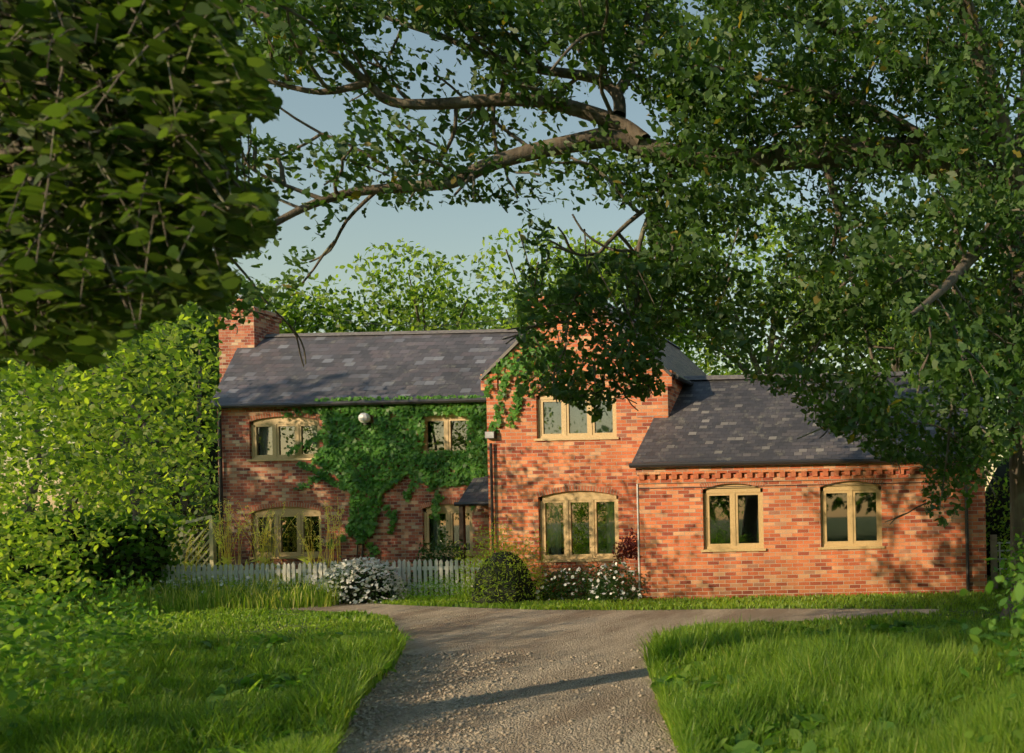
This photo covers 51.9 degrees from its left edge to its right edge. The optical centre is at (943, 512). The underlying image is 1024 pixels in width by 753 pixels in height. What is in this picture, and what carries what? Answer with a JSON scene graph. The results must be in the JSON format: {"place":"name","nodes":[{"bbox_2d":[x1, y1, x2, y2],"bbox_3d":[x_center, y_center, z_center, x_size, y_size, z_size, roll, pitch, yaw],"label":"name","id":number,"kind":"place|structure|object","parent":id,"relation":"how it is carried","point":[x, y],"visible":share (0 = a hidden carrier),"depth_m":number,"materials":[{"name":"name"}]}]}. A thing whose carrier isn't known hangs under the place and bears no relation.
{"place":"outdoors","nodes":[
{"label":"outdoors","id":0,"kind":"place"},
{"bbox_2d":[6,497,343,616],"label":"tall grass","id":1,"kind":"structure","parent":0,"point":[242,597],"depth_m":17.69,"materials":[{"name":"green plant"}]},
{"bbox_2d":[167,497,344,559],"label":"plumes","id":2,"kind":"object","parent":1,"relation":"attached to","point":[226,505],"visible":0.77,"depth_m":20.55,"materials":[{"name":"plant"}]},
{"bbox_2d":[1,575,1006,674],"bbox_3d":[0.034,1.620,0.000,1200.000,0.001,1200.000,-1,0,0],"label":"ground","id":3,"kind":"structure","parent":0,"point":[316,628],"depth_m":15.71,"materials":[{"name":"green plant"}]},
{"bbox_2d":[0,433,114,639],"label":"bush","id":4,"kind":"object","parent":3,"relation":"on","point":[29,539],"visible":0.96,"depth_m":9.44,"materials":[{"name":"green plant"}]},
{"bbox_2d":[0,559,184,751],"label":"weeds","id":5,"kind":"object","parent":3,"relation":"on","point":[45,638],"visible":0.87,"depth_m":7.83,"materials":[{"name":"green plant"}]},
{"bbox_2d":[0,503,190,618],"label":"hedge","id":6,"kind":"object","parent":3,"relation":"on","point":[121,556],"depth_m":18.27,"materials":[{"name":"green plant"}]},
{"bbox_2d":[39,459,218,567],"bbox_3d":[-20.650,0.259,22.463,4.460,3.761,4.684,-1,0,0],"label":"bush","id":7,"kind":"object","parent":3,"relation":"on","point":[180,519],"depth_m":22.98,"materials":[{"name":"green plant"}]},
{"bbox_2d":[0,0,282,371],"bbox_3d":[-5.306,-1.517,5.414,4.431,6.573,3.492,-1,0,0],"label":"lime wood","id":8,"kind":"object","parent":3,"relation":"on","point":[18,143],"visible":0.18,"depth_m":4.30,"materials":[{"name":"green plant"}]},
{"bbox_2d":[91,374,219,570],"bbox_3d":[-21.975,-1.008,25.045,4.520,6.368,3.716,-1,0,0],"label":"bush","id":9,"kind":"object","parent":3,"relation":"on","point":[204,500],"depth_m":24.96,"materials":[{"name":"green plant"}]},
{"bbox_2d":[96,313,219,563],"bbox_3d":[-24.817,-2.620,30.048,7.112,9.720,6.431,-1,0,0],"label":"tree","id":10,"kind":"object","parent":3,"relation":"on","point":[213,453],"depth_m":28.95,"materials":[{"name":"green plant"}]},
{"bbox_2d":[174,559,202,586],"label":"shrub","id":11,"kind":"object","parent":3,"relation":"on","point":[190,564],"visible":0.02,"depth_m":20.21,"materials":[{"name":"plant"}]},
{"bbox_2d":[206,557,244,587],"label":"shrub","id":12,"kind":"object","parent":3,"relation":"on","point":[227,562],"visible":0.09,"depth_m":20.50,"materials":[{"name":"plant"}]},
{"bbox_2d":[158,576,299,594],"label":"fence plants","id":13,"kind":"object","parent":3,"relation":"on","point":[247,577],"visible":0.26,"depth_m":18.85,"materials":[{"name":"green plant"}]},
{"bbox_2d":[142,570,316,603],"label":"fence plants","id":14,"kind":"object","parent":3,"relation":"on","point":[222,587],"visible":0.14,"depth_m":18.84,"materials":[{"name":"green plant"}]},
{"bbox_2d":[244,549,291,585],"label":"shrub","id":15,"kind":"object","parent":3,"relation":"on","point":[261,559],"visible":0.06,"depth_m":20.38,"materials":[{"name":"plant"}]},
{"bbox_2d":[283,576,323,593],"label":"fence plants","id":16,"kind":"object","parent":3,"relation":"on","point":[300,584],"visible":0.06,"depth_m":18.83,"materials":[{"name":"green plant"}]},
{"bbox_2d":[291,556,330,583],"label":"shrub","id":17,"kind":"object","parent":3,"relation":"on","point":[304,559],"visible":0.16,"depth_m":20.58,"materials":[{"name":"plant"}]},
{"bbox_2d":[309,547,412,604],"bbox_3d":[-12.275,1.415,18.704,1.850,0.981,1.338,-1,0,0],"label":"white flowering bush","id":18,"kind":"object","parent":3,"relation":"on","point":[357,562],"visible":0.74,"depth_m":18.43,"materials":[{"name":"white plant"}]},
{"bbox_2d":[389,568,473,600],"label":"fence plants","id":19,"kind":"object","parent":3,"relation":"on","point":[410,595],"visible":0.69,"depth_m":18.72,"materials":[{"name":"green plant"}]},
{"bbox_2d":[407,520,470,593],"bbox_3d":[-11.704,1.060,20.694,1.590,1.783,1.257,-1,0,0],"label":"dark shrub","id":20,"kind":"object","parent":3,"relation":"on","point":[428,556],"depth_m":20.55,"materials":[{"name":"green plant"}]},
{"bbox_2d":[16,244,925,522],"bbox_3d":[-9.812,-5.322,12.318,50.783,14.771,94.761,-1,0,-8],"label":"wood","id":21,"kind":"object","parent":3,"relation":"on","point":[184,504],"visible":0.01,"depth_m":18.74,"materials":[{"name":"brown plant"}]},
{"bbox_2d":[43,424,153,496],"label":"leaves","id":22,"kind":"object","parent":21,"relation":"attached to","point":[76,437],"visible":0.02,"depth_m":33.24,"materials":[{"name":"green plant"}]},
{"bbox_2d":[0,314,218,425],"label":"dark tree leaves","id":23,"kind":"object","parent":21,"relation":"attached to","point":[56,405],"depth_m":30.09,"materials":[{"name":"green plant"}]},
{"bbox_2d":[0,305,219,433],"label":"dark tree leaves","id":24,"kind":"object","parent":21,"relation":"attached to","point":[184,327],"visible":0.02,"depth_m":28.17,"materials":[{"name":"green plant"}]},
{"bbox_2d":[0,301,222,552],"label":"hedge","id":25,"kind":"object","parent":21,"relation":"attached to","point":[69,428],"visible":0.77,"depth_m":12.70,"materials":[{"name":"green plant"}]},
{"bbox_2d":[3,302,219,445],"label":"dark tree leaves","id":26,"kind":"object","parent":21,"relation":"attached to","point":[184,337],"visible":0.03,"depth_m":25.71,"materials":[{"name":"green plant"}]},
{"bbox_2d":[6,273,266,427],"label":"dark tree leaves","id":27,"kind":"object","parent":21,"relation":"attached to","point":[213,327],"visible":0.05,"depth_m":28.47,"materials":[{"name":"green plant"}]},
{"bbox_2d":[236,272,366,333],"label":"tree leaves","id":28,"kind":"object","parent":21,"relation":"attached to","point":[290,317],"visible":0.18,"depth_m":39.51,"materials":[{"name":"green plant"}]},
{"bbox_2d":[295,238,517,332],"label":"tree leaves","id":29,"kind":"object","parent":21,"relation":"attached to","point":[438,307],"visible":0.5,"depth_m":41.53,"materials":[{"name":"green plant"}]},
{"bbox_2d":[453,278,554,329],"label":"tree leaves","id":30,"kind":"object","parent":21,"relation":"attached to","point":[490,302],"visible":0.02,"depth_m":44.88,"materials":[{"name":"green plant"}]},
{"bbox_2d":[446,227,732,374],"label":"tree leaves","id":31,"kind":"object","parent":21,"relation":"attached to","point":[709,357],"visible":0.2,"depth_m":36.98,"materials":[{"name":"green plant"}]},
{"bbox_2d":[677,339,788,374],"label":"tree leaves","id":32,"kind":"object","parent":21,"relation":"attached to","point":[722,371],"visible":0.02,"depth_m":53.55,"materials":[{"name":"green plant"}]},
{"bbox_2d":[613,200,897,374],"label":"tree leaves","id":33,"kind":"object","parent":21,"relation":"attached to","point":[762,249],"visible":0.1,"depth_m":41.80,"materials":[{"name":"green plant"}]},
{"bbox_2d":[762,230,993,385],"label":"tree leaves","id":34,"kind":"object","parent":21,"relation":"attached to","point":[885,365],"visible":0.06,"depth_m":38.87,"materials":[{"name":"green plant"}]},
{"bbox_2d":[838,348,1007,413],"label":"tree leaves","id":35,"kind":"object","parent":21,"relation":"attached to","point":[927,362],"visible":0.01,"depth_m":53.48,"materials":[{"name":"green plant"}]},
{"bbox_2d":[887,241,1004,399],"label":"tree leaves","id":36,"kind":"object","parent":21,"relation":"attached to","point":[981,261],"visible":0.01,"depth_m":41.69,"materials":[{"name":"green plant"}]},
{"bbox_2d":[0,605,1000,642],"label":"grass","id":37,"kind":"structure","parent":3,"relation":"on","point":[215,618],"depth_m":14.26,"materials":[{"name":"green plant"}]},
{"bbox_2d":[443,515,563,605],"bbox_3d":[-8.881,0.904,17.843,2.226,1.954,2.134,-1,0,0],"label":"round shrub","id":38,"kind":"object","parent":3,"relation":"on","point":[509,548],"depth_m":17.57,"materials":[{"name":"green plant"}]},
{"bbox_2d":[0,620,1023,752],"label":"grass","id":39,"kind":"structure","parent":3,"relation":"on","point":[903,677],"depth_m":7.00,"materials":[{"name":"green plant"}]},
{"bbox_2d":[0,670,1023,752],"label":"grass","id":40,"kind":"structure","parent":3,"relation":"on","point":[999,727],"depth_m":5.67,"materials":[{"name":"green plant"}]},
{"bbox_2d":[1,608,1023,683],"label":"grass","id":41,"kind":"structure","parent":3,"relation":"on","point":[677,648],"depth_m":9.93,"materials":[{"name":"green plant"}]},
{"bbox_2d":[3,618,1023,752],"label":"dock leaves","id":42,"kind":"object","parent":3,"relation":"on","point":[745,746],"visible":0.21,"depth_m":7.91,"materials":[{"name":"green plant"}]},
{"bbox_2d":[533,562,629,600],"bbox_3d":[-7.553,1.436,18.267,2.439,0.839,1.147,-1,0,0],"label":"bush","id":43,"kind":"object","parent":3,"relation":"on","point":[562,592],"visible":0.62,"depth_m":18.18,"materials":[{"name":"plant"}]},
{"bbox_2d":[536,567,627,600],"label":"flowers","id":44,"kind":"object","parent":3,"relation":"on","point":[572,576],"visible":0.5,"depth_m":18.03,"materials":[{"name":"white plant"}]},
{"bbox_2d":[161,515,1009,596],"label":"picket fence","id":45,"kind":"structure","parent":3,"relation":"on","point":[320,569],"depth_m":19.40,"materials":[{"name":"white paint"}]},
{"bbox_2d":[246,603,938,752],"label":"drive","id":46,"kind":"structure","parent":3,"relation":"on","point":[610,636],"depth_m":9.34,"materials":[{"name":"grey gravel"}]},
{"bbox_2d":[337,648,671,752],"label":"stones","id":47,"kind":"object","parent":46,"relation":"on","point":[366,734],"visible":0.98,"depth_m":7.95,"materials":[{"name":"grey gravel"}]},
{"bbox_2d":[205,291,989,599],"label":"house","id":48,"kind":"structure","parent":3,"relation":"on","point":[698,480],"depth_m":19.00,"materials":[{"name":"brick"}]},
{"bbox_2d":[281,336,552,566],"bbox_3d":[-11.900,-1.012,20.954,8.370,5.503,2.069,-1,0,23],"label":"ivy","id":49,"kind":"object","parent":48,"relation":"attached to","point":[331,450],"depth_m":21.62,"materials":[{"name":"green plant"}]},
{"bbox_2d":[270,299,739,331],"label":"wires","id":50,"kind":"object","parent":48,"relation":"attached to","point":[437,325],"visible":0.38,"depth_m":27.53,"materials":[{"name":"grey"}]},
{"bbox_2d":[183,0,1023,620],"bbox_3d":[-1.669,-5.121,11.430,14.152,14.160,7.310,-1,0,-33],"label":"oak wood","id":51,"kind":"object","parent":3,"relation":"on","point":[630,140],"visible":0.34,"depth_m":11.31,"materials":[{"name":"brown plant"}]},
{"bbox_2d":[583,554,646,602],"bbox_3d":[-6.509,1.310,17.605,1.208,1.015,0.933,-1,0,-18],"label":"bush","id":52,"kind":"object","parent":3,"relation":"on","point":[601,582],"visible":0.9,"depth_m":17.53,"materials":[{"name":"green plant"}]},
{"bbox_2d":[588,562,641,600],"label":"flowers","id":53,"kind":"object","parent":3,"relation":"on","point":[621,575],"visible":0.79,"depth_m":17.46,"materials":[{"name":"white plant"}]},
{"bbox_2d":[612,527,640,560],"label":"shrub","id":54,"kind":"object","parent":3,"relation":"on","point":[631,552],"visible":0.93,"depth_m":17.80,"materials":[{"name":"red plant"}]},
{"bbox_2d":[367,583,1009,610],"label":"lawn","id":55,"kind":"structure","parent":3,"relation":"on","point":[957,600],"depth_m":16.52,"materials":[{"name":"green plant"}]},
{"bbox_2d":[949,518,1023,752],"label":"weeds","id":56,"kind":"object","parent":3,"relation":"on","point":[1017,595],"visible":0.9,"depth_m":4.75,"materials":[{"name":"green plant"}]},
{"bbox_2d":[985,470,1009,590],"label":"bush","id":57,"kind":"object","parent":3,"relation":"on","point":[1001,518],"visible":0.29,"depth_m":19.04,"materials":[{"name":"green plant"}]},
{"bbox_2d":[985,479,1009,602],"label":"bush","id":58,"kind":"object","parent":3,"relation":"on","point":[1002,554],"visible":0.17,"depth_m":15.07,"materials":[{"name":"green plant"}]},
{"bbox_2d":[985,390,1009,578],"bbox_3d":[2.769,-2.162,23.483,6.669,7.673,6.403,-1,0,0],"label":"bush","id":59,"kind":"object","parent":3,"relation":"on","point":[1000,471],"depth_m":22.57,"materials":[{"name":"green plant"}]},
{"bbox_2d":[0,0,1019,523],"label":"sky","id":60,"kind":"structure","parent":0,"point":[450,230],"materials":[{"name":"blue"}]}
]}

